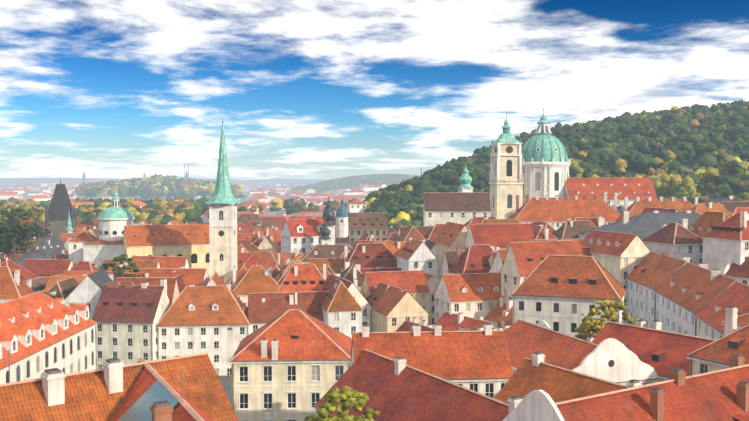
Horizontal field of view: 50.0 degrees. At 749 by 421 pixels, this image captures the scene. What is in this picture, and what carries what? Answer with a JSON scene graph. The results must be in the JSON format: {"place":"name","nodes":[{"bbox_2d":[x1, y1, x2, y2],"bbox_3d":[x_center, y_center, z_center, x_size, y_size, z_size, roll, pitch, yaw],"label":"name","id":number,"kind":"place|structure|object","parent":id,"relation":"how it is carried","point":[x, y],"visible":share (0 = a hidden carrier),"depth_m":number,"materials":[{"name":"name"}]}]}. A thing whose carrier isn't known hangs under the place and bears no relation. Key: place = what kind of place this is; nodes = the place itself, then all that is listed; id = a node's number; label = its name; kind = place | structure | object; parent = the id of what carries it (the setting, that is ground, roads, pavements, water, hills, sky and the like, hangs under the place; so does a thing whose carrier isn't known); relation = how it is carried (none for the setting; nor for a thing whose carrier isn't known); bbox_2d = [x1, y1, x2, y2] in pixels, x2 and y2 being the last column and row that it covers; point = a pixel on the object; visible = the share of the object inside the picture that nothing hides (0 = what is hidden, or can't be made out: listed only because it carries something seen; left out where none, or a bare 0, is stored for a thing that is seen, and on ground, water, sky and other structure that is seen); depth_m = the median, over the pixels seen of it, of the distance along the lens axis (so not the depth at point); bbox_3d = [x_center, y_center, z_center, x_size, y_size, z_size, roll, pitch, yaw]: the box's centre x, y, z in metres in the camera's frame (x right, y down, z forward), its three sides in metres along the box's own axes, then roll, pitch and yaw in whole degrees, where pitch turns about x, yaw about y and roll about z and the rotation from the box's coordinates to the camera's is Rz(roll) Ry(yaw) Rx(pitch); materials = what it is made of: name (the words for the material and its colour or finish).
{"place":"outdoors","nodes":[
{"label":"outdoors","id":0,"kind":"place"},
{"bbox_2d":[82,184,134,269],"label":"domed church","id":1,"kind":"structure","parent":0,"point":[115,218],"depth_m":296.30,"materials":[{"name":"white paint"}]},
{"bbox_2d":[0,174,420,192],"bbox_3d":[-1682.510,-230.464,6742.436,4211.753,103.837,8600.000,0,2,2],"label":"hills","id":2,"kind":"structure","parent":0,"point":[320,185],"depth_m":4898.36,"materials":[{"name":"grey"}]},
{"bbox_2d":[218,375,231,405],"bbox_3d":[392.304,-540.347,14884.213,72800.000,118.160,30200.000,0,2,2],"label":"ground","id":3,"kind":"structure","parent":0,"point":[226,381],"depth_m":186.82,"materials":[{"name":"grey stone"}]},
{"bbox_2d":[0,266,34,302],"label":"building","id":4,"kind":"structure","parent":3,"relation":"on","point":[13,285],"depth_m":208.04,"materials":[{"name":"orange tile"}]},
{"bbox_2d":[0,260,37,279],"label":"building","id":5,"kind":"structure","parent":3,"relation":"on","point":[25,273],"depth_m":259.17,"materials":[{"name":"red tile"}]},
{"bbox_2d":[14,252,53,266],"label":"building","id":6,"kind":"structure","parent":3,"relation":"on","point":[20,260],"depth_m":294.10,"materials":[{"name":"grey tile"}]},
{"bbox_2d":[24,276,47,291],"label":"building","id":7,"kind":"structure","parent":3,"relation":"on","point":[37,284],"depth_m":235.92,"materials":[{"name":"white paint"}]},
{"bbox_2d":[25,236,66,256],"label":"building","id":8,"kind":"structure","parent":3,"relation":"on","point":[52,246],"depth_m":344.60,"materials":[{"name":"grey tile"}]},
{"bbox_2d":[23,259,73,276],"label":"building","id":9,"kind":"structure","parent":3,"relation":"on","point":[44,267],"depth_m":268.11,"materials":[{"name":"red tile"}]},
{"bbox_2d":[0,291,97,383],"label":"building","id":10,"kind":"structure","parent":3,"relation":"on","point":[40,332],"depth_m":165.37,"materials":[{"name":"orange tile"}]},
{"bbox_2d":[46,184,75,235],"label":"bridge tower","id":11,"kind":"structure","parent":3,"relation":"on","point":[59,207],"depth_m":425.47,"materials":[{"name":"grey stone"}]},
{"bbox_2d":[44,179,76,226],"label":"tower turrets","id":12,"kind":"object","parent":11,"relation":"attached to","point":[72,213],"visible":0.67,"depth_m":425.25,"materials":[{"name":"grey stone"}]},
{"bbox_2d":[47,277,79,299],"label":"building","id":13,"kind":"structure","parent":3,"relation":"on","point":[64,288],"depth_m":218.50,"materials":[{"name":"brown tile"}]},
{"bbox_2d":[44,273,119,290],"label":"building","id":14,"kind":"structure","parent":3,"relation":"on","point":[52,281],"depth_m":233.95,"materials":[{"name":"orange tile"}]},
{"bbox_2d":[67,231,98,262],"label":"building","id":15,"kind":"structure","parent":3,"relation":"on","point":[75,247],"depth_m":302.89,"materials":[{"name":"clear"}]},
{"bbox_2d":[70,261,98,270],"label":"building","id":16,"kind":"structure","parent":3,"relation":"on","point":[84,266],"depth_m":266.62,"materials":[{"name":"red tile"}]},
{"bbox_2d":[63,271,112,275],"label":"building","id":17,"kind":"structure","parent":3,"relation":"on","point":[73,273],"depth_m":246.96,"materials":[{"name":"red tile"}]},
{"bbox_2d":[64,269,114,318],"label":"building","id":18,"kind":"structure","parent":3,"relation":"on","point":[88,289],"depth_m":203.67,"materials":[{"name":"beige paint"}]},
{"bbox_2d":[0,350,237,420],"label":"roof wing","id":19,"kind":"structure","parent":3,"relation":"on","point":[57,394],"depth_m":56.49,"materials":[{"name":"orange tile"}]},
{"bbox_2d":[92,279,171,368],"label":"house","id":20,"kind":"structure","parent":3,"relation":"on","point":[126,317],"depth_m":196.95,"materials":[{"name":"white paint"}]},
{"bbox_2d":[103,260,160,272],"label":"building","id":21,"kind":"structure","parent":3,"relation":"on","point":[147,263],"depth_m":255.10,"materials":[{"name":"red tile"}]},
{"bbox_2d":[115,277,179,303],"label":"building","id":22,"kind":"structure","parent":3,"relation":"on","point":[173,292],"depth_m":218.24,"materials":[{"name":"red tile"}]},
{"bbox_2d":[132,255,189,267],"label":"building","id":23,"kind":"structure","parent":3,"relation":"on","point":[171,261],"depth_m":264.64,"materials":[{"name":"red tile"}]},
{"bbox_2d":[114,357,213,420],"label":"roof gable","id":24,"kind":"structure","parent":3,"relation":"on","point":[186,409],"depth_m":53.01,"materials":[{"name":"tile"}]},
{"bbox_2d":[118,380,177,420],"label":"gable wall","id":25,"kind":"structure","parent":24,"relation":"on","point":[139,410],"depth_m":52.93,"materials":[{"name":"teal paint"}]},
{"bbox_2d":[123,224,209,278],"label":"church nave","id":26,"kind":"structure","parent":3,"relation":"on","point":[190,242],"depth_m":291.39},
{"bbox_2d":[135,266,209,286],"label":"building","id":27,"kind":"structure","parent":3,"relation":"on","point":[196,276],"depth_m":244.24,"materials":[{"name":"red tile"}]},
{"bbox_2d":[0,174,355,224],"bbox_3d":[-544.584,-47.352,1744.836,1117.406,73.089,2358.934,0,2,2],"label":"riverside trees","id":28,"kind":"object","parent":3,"relation":"on","point":[182,210],"visible":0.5,"depth_m":878.62,"materials":[{"name":"green plant"}]},
{"bbox_2d":[156,283,250,375],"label":"house","id":29,"kind":"structure","parent":3,"relation":"on","point":[194,319],"depth_m":198.69,"materials":[{"name":"white paint"}]},
{"bbox_2d":[0,164,421,223],"bbox_3d":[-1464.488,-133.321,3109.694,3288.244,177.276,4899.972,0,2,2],"label":"city","id":30,"kind":"object","parent":3,"relation":"on","point":[264,196],"visible":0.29,"depth_m":1984.22,"materials":[{"name":"red"}]},
{"bbox_2d":[206,271,225,285],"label":"building","id":31,"kind":"structure","parent":3,"relation":"on","point":[215,279],"depth_m":240.39,"materials":[{"name":"red tile"}]},
{"bbox_2d":[206,117,240,283],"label":"church tower","id":32,"kind":"structure","parent":3,"relation":"on","point":[222,201],"depth_m":272.49,"materials":[{"name":"beige paint"}]},
{"bbox_2d":[225,263,249,285],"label":"building","id":33,"kind":"structure","parent":3,"relation":"on","point":[242,269],"depth_m":260.44,"materials":[{"name":"red tile"}]},
{"bbox_2d":[237,252,258,269],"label":"building","id":34,"kind":"structure","parent":3,"relation":"on","point":[242,258],"depth_m":312.54,"materials":[{"name":"red tile"}]},
{"bbox_2d":[237,214,259,225],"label":"building","id":35,"kind":"structure","parent":3,"relation":"on","point":[243,218],"depth_m":592.34,"materials":[{"name":"brown tile"}]},
{"bbox_2d":[237,233,261,242],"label":"building","id":36,"kind":"structure","parent":3,"relation":"on","point":[252,237],"depth_m":405.52,"materials":[{"name":"red tile"}]},
{"bbox_2d":[231,265,284,306],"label":"building","id":37,"kind":"structure","parent":3,"relation":"on","point":[256,279],"depth_m":225.79,"materials":[{"name":"orange tile"}]},
{"bbox_2d":[247,251,283,269],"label":"building","id":38,"kind":"structure","parent":3,"relation":"on","point":[266,260],"depth_m":312.80,"materials":[{"name":"orange tile"}]},
{"bbox_2d":[258,235,277,252],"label":"building","id":39,"kind":"structure","parent":3,"relation":"on","point":[268,243],"depth_m":361.29,"materials":[{"name":"beige paint"}]},
{"bbox_2d":[258,229,281,244],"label":"building","id":40,"kind":"structure","parent":3,"relation":"on","point":[276,234],"depth_m":401.09,"materials":[{"name":"red"}]},
{"bbox_2d":[272,253,295,265],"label":"building","id":41,"kind":"structure","parent":3,"relation":"on","point":[285,256],"depth_m":326.52,"materials":[{"name":"orange tile"}]},
{"bbox_2d":[248,291,328,333],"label":"building","id":42,"kind":"structure","parent":3,"relation":"on","point":[264,309],"depth_m":205.19,"materials":[{"name":"red tile"}]},
{"bbox_2d":[226,292,351,420],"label":"house","id":43,"kind":"structure","parent":3,"relation":"on","point":[291,365],"depth_m":126.54,"materials":[{"name":"beige paint"}]},
{"bbox_2d":[277,263,325,291],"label":"building","id":44,"kind":"structure","parent":3,"relation":"on","point":[303,277],"depth_m":227.83,"materials":[{"name":"red"}]},
{"bbox_2d":[281,219,324,254],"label":"house","id":45,"kind":"structure","parent":3,"relation":"on","point":[301,236],"depth_m":335.01,"materials":[{"name":"white paint"}]},
{"bbox_2d":[319,216,331,244],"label":"church tower","id":46,"kind":"structure","parent":45,"relation":"on","point":[325,239],"depth_m":327.01,"materials":[{"name":"grey metal"}]},
{"bbox_2d":[322,193,335,244],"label":"church tower","id":47,"kind":"structure","parent":45,"relation":"on","point":[328,213],"depth_m":334.57,"materials":[{"name":"beige"}]},
{"bbox_2d":[308,258,343,272],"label":"building","id":48,"kind":"structure","parent":3,"relation":"on","point":[334,264],"depth_m":264.41,"materials":[{"name":"orange tile"}]},
{"bbox_2d":[300,245,352,263],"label":"building","id":49,"kind":"structure","parent":3,"relation":"on","point":[326,251],"depth_m":289.21,"materials":[{"name":"brown tile"}]},
{"bbox_2d":[321,278,362,340],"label":"building","id":50,"kind":"structure","parent":3,"relation":"on","point":[341,307],"depth_m":201.24,"materials":[{"name":"white paint"}]},
{"bbox_2d":[336,199,348,237],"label":"tower","id":51,"kind":"structure","parent":3,"relation":"on","point":[342,215],"depth_m":427.70,"materials":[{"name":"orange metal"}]},
{"bbox_2d":[321,273,371,331],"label":"building","id":52,"kind":"structure","parent":3,"relation":"on","point":[362,301],"depth_m":211.54,"materials":[{"name":"white paint"}]},
{"bbox_2d":[340,261,363,290],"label":"building","id":53,"kind":"structure","parent":3,"relation":"on","point":[351,272],"depth_m":240.74,"materials":[{"name":"brown tile"}]},
{"bbox_2d":[339,243,396,272],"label":"building","id":54,"kind":"structure","parent":3,"relation":"on","point":[369,255],"depth_m":261.52,"materials":[{"name":"red tile"}]},
{"bbox_2d":[349,213,387,241],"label":"brown roof house","id":55,"kind":"structure","parent":3,"relation":"on","point":[361,224],"depth_m":363.24,"materials":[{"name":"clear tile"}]},
{"bbox_2d":[366,282,392,331],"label":"building","id":56,"kind":"structure","parent":3,"relation":"on","point":[377,293],"depth_m":217.57,"materials":[{"name":"beige"}]},
{"bbox_2d":[360,266,401,274],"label":"building","id":57,"kind":"structure","parent":3,"relation":"on","point":[376,269],"depth_m":252.76,"materials":[{"name":"red tile"}]},
{"bbox_2d":[373,241,406,257],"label":"building","id":58,"kind":"structure","parent":3,"relation":"on","point":[394,247],"depth_m":274.78,"materials":[{"name":"orange tile"}]},
{"bbox_2d":[360,270,429,323],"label":"building","id":59,"kind":"structure","parent":3,"relation":"on","point":[413,283],"depth_m":227.99,"materials":[{"name":"red tile"}]},
{"bbox_2d":[370,285,428,331],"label":"building","id":60,"kind":"structure","parent":3,"relation":"on","point":[404,304],"depth_m":202.81,"materials":[{"name":"beige paint"}]},
{"bbox_2d":[393,225,426,243],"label":"building","id":61,"kind":"structure","parent":3,"relation":"on","point":[407,232],"depth_m":283.50,"materials":[{"name":"red"}]},
{"bbox_2d":[393,317,433,331],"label":"building","id":62,"kind":"structure","parent":3,"relation":"on","point":[405,326],"depth_m":198.44,"materials":[{"name":"red tile"}]},
{"bbox_2d":[396,226,432,237],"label":"building","id":63,"kind":"structure","parent":3,"relation":"on","point":[423,230],"depth_m":300.50,"materials":[{"name":"red tile"}]},
{"bbox_2d":[396,237,437,276],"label":"building","id":64,"kind":"structure","parent":3,"relation":"on","point":[414,254],"depth_m":244.93,"materials":[{"name":"white paint"}]},
{"bbox_2d":[313,349,521,420],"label":"roof","id":65,"kind":"structure","parent":3,"relation":"on","point":[397,389],"depth_m":88.79,"materials":[{"name":"red tile"}]},
{"bbox_2d":[349,323,512,397],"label":"building","id":66,"kind":"structure","parent":3,"relation":"on","point":[478,361],"depth_m":103.82,"materials":[{"name":"red tile"}]},
{"bbox_2d":[424,272,439,324],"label":"building","id":67,"kind":"structure","parent":3,"relation":"on","point":[432,280],"depth_m":237.99,"materials":[{"name":"white paint"}]},
{"bbox_2d":[423,224,444,240],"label":"building","id":68,"kind":"structure","parent":3,"relation":"on","point":[433,232],"depth_m":286.10,"materials":[{"name":"red tile"}]},
{"bbox_2d":[433,222,467,279],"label":"building","id":69,"kind":"structure","parent":3,"relation":"on","point":[451,236],"depth_m":260.36,"materials":[{"name":"red tile"}]},
{"bbox_2d":[439,251,464,278],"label":"building","id":70,"kind":"structure","parent":3,"relation":"on","point":[448,260],"depth_m":240.97,"materials":[{"name":"beige paint"}]},
{"bbox_2d":[423,192,490,225],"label":"building","id":71,"kind":"structure","parent":3,"relation":"on","point":[453,207],"depth_m":335.16,"materials":[{"name":"white tile"}]},
{"bbox_2d":[433,305,496,330],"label":"building","id":72,"kind":"structure","parent":3,"relation":"on","point":[447,321],"depth_m":195.26,"materials":[{"name":"red tile"}]},
{"bbox_2d":[458,164,473,191],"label":"church spire","id":73,"kind":"structure","parent":3,"relation":"on","point":[465,179],"depth_m":346.16,"materials":[{"name":"green metal"}]},
{"bbox_2d":[433,272,501,322],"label":"building","id":74,"kind":"structure","parent":3,"relation":"on","point":[475,295],"depth_m":204.38,"materials":[{"name":"red tile"}]},
{"bbox_2d":[448,244,498,273],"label":"building","id":75,"kind":"structure","parent":3,"relation":"on","point":[472,259],"depth_m":228.94,"materials":[{"name":"red tile"}]},
{"bbox_2d":[488,250,506,272],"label":"building","id":76,"kind":"structure","parent":3,"relation":"on","point":[497,263],"depth_m":215.04,"materials":[{"name":"white paint"}]},
{"bbox_2d":[483,296,512,327],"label":"building","id":77,"kind":"structure","parent":3,"relation":"on","point":[502,309],"depth_m":197.96,"materials":[{"name":"orange"}]},
{"bbox_2d":[479,217,519,223],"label":"building","id":78,"kind":"structure","parent":3,"relation":"on","point":[485,220],"depth_m":275.69,"materials":[{"name":"orange tile"}]},
{"bbox_2d":[465,223,534,250],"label":"building","id":79,"kind":"structure","parent":3,"relation":"on","point":[501,236],"depth_m":248.28,"materials":[{"name":"red tile"}]},
{"bbox_2d":[477,320,550,330],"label":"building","id":80,"kind":"structure","parent":3,"relation":"on","point":[543,323],"depth_m":148.71,"materials":[{"name":"white tile"}]},
{"bbox_2d":[489,107,570,218],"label":"church","id":81,"kind":"structure","parent":3,"relation":"on","point":[539,163],"depth_m":348.76,"materials":[{"name":"beige paint"}]},
{"bbox_2d":[500,240,583,299],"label":"building","id":82,"kind":"structure","parent":3,"relation":"on","point":[522,260],"depth_m":201.88,"materials":[{"name":"red tile"}]},
{"bbox_2d":[533,225,556,239],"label":"building","id":83,"kind":"structure","parent":3,"relation":"on","point":[541,232],"depth_m":249.09,"materials":[{"name":"red tile"}]},
{"bbox_2d":[508,195,622,229],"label":"building","id":84,"kind":"structure","parent":3,"relation":"on","point":[556,212],"depth_m":301.40,"materials":[{"name":"orange tile"}]},
{"bbox_2d":[494,347,641,403],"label":"roof","id":85,"kind":"structure","parent":3,"relation":"on","point":[554,382],"depth_m":87.75,"materials":[{"name":"orange"}]},
{"bbox_2d":[511,245,625,336],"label":"house","id":86,"kind":"structure","parent":3,"relation":"on","point":[561,293],"depth_m":162.44,"materials":[{"name":"red tile"}]},
{"bbox_2d":[552,220,595,238],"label":"building","id":87,"kind":"structure","parent":3,"relation":"on","point":[570,229],"depth_m":260.13,"materials":[{"name":"brown tile"}]},
{"bbox_2d":[504,319,657,385],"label":"building","id":88,"kind":"structure","parent":3,"relation":"on","point":[613,360],"depth_m":100.11,"materials":[{"name":"red tile"}]},
{"bbox_2d":[567,216,604,227],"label":"building","id":89,"kind":"structure","parent":3,"relation":"on","point":[596,222],"depth_m":274.50,"materials":[{"name":"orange tile"}]},
{"bbox_2d":[565,178,657,206],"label":"building","id":90,"kind":"structure","parent":3,"relation":"on","point":[631,189],"depth_m":347.82,"materials":[{"name":"red tile"}]},
{"bbox_2d":[580,230,649,323],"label":"building","id":91,"kind":"structure","parent":3,"relation":"on","point":[617,256],"depth_m":209.98,"materials":[{"name":"beige tile"}]},
{"bbox_2d":[503,344,748,420],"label":"corner roof","id":92,"kind":"structure","parent":3,"relation":"on","point":[717,395],"depth_m":70.07,"materials":[{"name":"red tile"}]},
{"bbox_2d":[578,210,700,240],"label":"building","id":93,"kind":"structure","parent":3,"relation":"on","point":[644,225],"depth_m":239.52,"materials":[{"name":"grey stone"}]},
{"bbox_2d":[591,317,716,382],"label":"building","id":94,"kind":"structure","parent":3,"relation":"on","point":[662,353],"depth_m":112.37,"materials":[{"name":"red tile"}]},
{"bbox_2d":[625,246,690,328],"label":"street house","id":95,"kind":"structure","parent":3,"relation":"on","point":[648,274],"depth_m":195.97,"materials":[{"name":"red tile"}]},
{"bbox_2d":[620,196,697,219],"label":"building","id":96,"kind":"structure","parent":3,"relation":"on","point":[637,206],"depth_m":299.03,"materials":[{"name":"orange"}]},
{"bbox_2d":[641,207,677,213],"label":"building","id":97,"kind":"structure","parent":3,"relation":"on","point":[648,209],"depth_m":275.36,"materials":[{"name":"red tile"}]},
{"bbox_2d":[642,222,702,265],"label":"building","id":98,"kind":"structure","parent":3,"relation":"on","point":[679,241],"depth_m":213.03,"materials":[{"name":"brown tile"}]},
{"bbox_2d":[653,262,735,335],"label":"street house","id":99,"kind":"structure","parent":3,"relation":"on","point":[686,292],"depth_m":167.19,"materials":[{"name":"beige"}]},
{"bbox_2d":[688,211,729,238],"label":"building","id":100,"kind":"structure","parent":3,"relation":"on","point":[703,223],"depth_m":216.77,"materials":[{"name":"brown tile"}]},
{"bbox_2d":[690,202,732,216],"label":"building","id":101,"kind":"structure","parent":3,"relation":"on","point":[700,208],"depth_m":272.65,"materials":[{"name":"orange tile"}]},
{"bbox_2d":[685,298,748,375],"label":"building","id":102,"kind":"structure","parent":3,"relation":"on","point":[733,340],"depth_m":96.01,"materials":[{"name":"red tile"}]},
{"bbox_2d":[702,195,739,202],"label":"slate house","id":103,"kind":"structure","parent":3,"relation":"on","point":[729,198],"depth_m":337.63,"materials":[{"name":"grey stone"}]},
{"bbox_2d":[694,281,748,339],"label":"street house","id":104,"kind":"structure","parent":3,"relation":"on","point":[734,293],"depth_m":144.85,"materials":[{"name":"red tile"}]},
{"bbox_2d":[701,211,748,274],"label":"building","id":105,"kind":"structure","parent":3,"relation":"on","point":[725,241],"depth_m":201.07,"materials":[{"name":"beige paint"}]},
{"bbox_2d":[712,202,748,209],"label":"building","id":106,"kind":"structure","parent":3,"relation":"on","point":[730,205],"depth_m":297.42,"materials":[{"name":"beige"}]},
{"bbox_2d":[721,313,748,335],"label":"building","id":107,"kind":"structure","parent":3,"relation":"on","point":[743,320],"depth_m":113.02,"materials":[{"name":"orange tile"}]},
{"bbox_2d":[723,257,748,285],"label":"building","id":108,"kind":"structure","parent":3,"relation":"on","point":[738,273],"depth_m":194.73,"materials":[{"name":"red tile"}]},
{"bbox_2d":[0,0,748,179],"label":"sky","id":109,"kind":"structure","parent":0,"point":[117,89],"materials":[{"name":"blue"}]},
{"bbox_2d":[627,135,748,203],"bbox_3d":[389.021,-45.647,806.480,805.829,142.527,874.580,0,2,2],"label":"petrin hill","id":110,"kind":"structure","parent":0,"point":[682,162],"depth_m":558.69,"materials":[{"name":"green plant"}]},
{"bbox_2d":[347,200,366,212],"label":"building","id":111,"kind":"structure","parent":110,"relation":"on","point":[356,206],"depth_m":514.76,"materials":[{"name":"paint"}]},
{"bbox_2d":[348,100,748,230],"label":"petrin trees","id":112,"kind":"object","parent":110,"relation":"on","point":[609,147],"visible":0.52,"depth_m":558.93,"materials":[{"name":"green plant"}]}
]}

